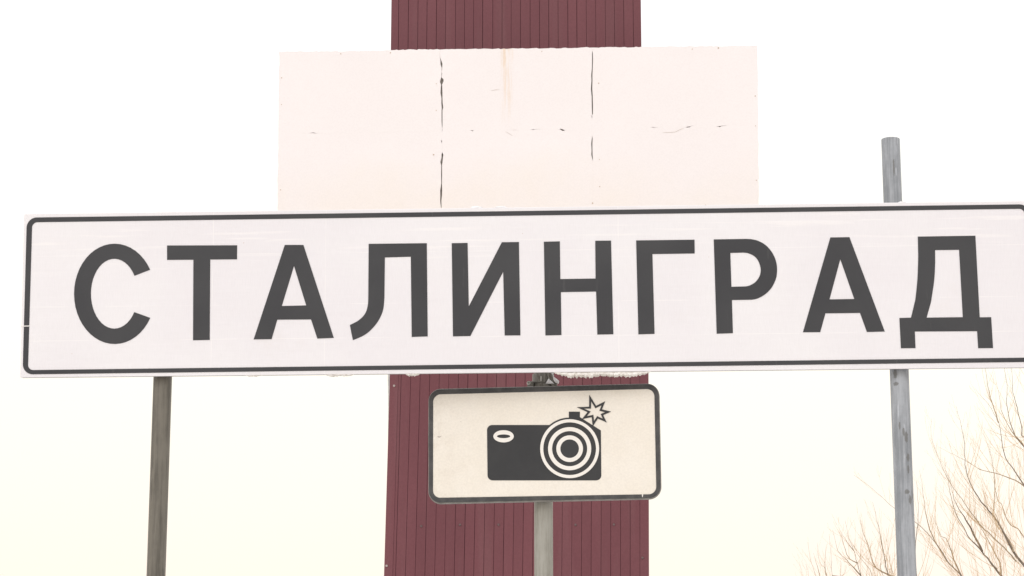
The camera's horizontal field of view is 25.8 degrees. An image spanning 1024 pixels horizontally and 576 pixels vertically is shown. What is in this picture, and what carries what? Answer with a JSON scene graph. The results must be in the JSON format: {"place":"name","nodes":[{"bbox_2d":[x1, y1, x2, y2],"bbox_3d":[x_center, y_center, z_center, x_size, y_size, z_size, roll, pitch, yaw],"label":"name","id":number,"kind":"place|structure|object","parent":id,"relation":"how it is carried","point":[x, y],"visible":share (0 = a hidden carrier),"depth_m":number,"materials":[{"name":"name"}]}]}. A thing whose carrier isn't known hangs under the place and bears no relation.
{"place":"outdoors","nodes":[
{"label":"outdoors","id":0,"kind":"place"},
{"bbox_2d":[0,0,1023,575],"label":"sky","id":1,"kind":"structure","parent":0,"point":[107,106],"materials":[{"name":"white"}]},
{"bbox_3d":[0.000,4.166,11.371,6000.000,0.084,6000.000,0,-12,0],"label":"ground","id":2,"kind":"structure","parent":0,"visible":0},
{"bbox_2d":[277,0,758,575],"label":"pylon","id":3,"kind":"object","parent":2,"relation":"on","point":[439,104],"visible":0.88,"depth_m":21.60,"materials":[{"name":"red paint"}]},
{"bbox_2d":[20,137,1023,575],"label":"place name sign","id":4,"kind":"object","parent":2,"relation":"on","point":[894,285],"visible":1,"depth_m":7.10,"materials":[{"name":"white metal"}]},
{"bbox_2d":[327,374,353,376],"bbox_3d":[-0.546,0.277,7.100,0.094,0.010,0.026,0,-12,0],"label":"frost crust","id":5,"kind":"object","parent":4,"relation":"attached to","point":[336,375],"visible":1,"depth_m":7.09},
{"bbox_2d":[553,371,650,377],"bbox_3d":[0.285,0.273,7.055,0.309,0.023,0.025,-1,-12,3],"label":"frost crust","id":6,"kind":"object","parent":4,"relation":"attached to","point":[595,374],"visible":1,"depth_m":7.05},
{"bbox_2d":[428,373,661,575],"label":"camera sign","id":7,"kind":"object","parent":2,"relation":"on","point":[540,443],"visible":0.97,"depth_m":7.09,"materials":[{"name":"metal"}]},
{"bbox_2d":[792,532,845,575],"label":"bare tree","id":8,"kind":"object","parent":2,"relation":"on","point":[825,572],"visible":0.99,"depth_m":33.06,"materials":[{"name":"brown plant"}]},
{"bbox_2d":[828,480,935,575],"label":"bare tree","id":9,"kind":"object","parent":2,"relation":"on","point":[887,565],"visible":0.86,"depth_m":27.09,"materials":[{"name":"brown plant"}]},
{"bbox_2d":[854,368,1023,575],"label":"bare tree","id":10,"kind":"object","parent":2,"relation":"on","point":[997,524],"visible":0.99,"depth_m":30.07,"materials":[{"name":"brown plant"}]}
]}

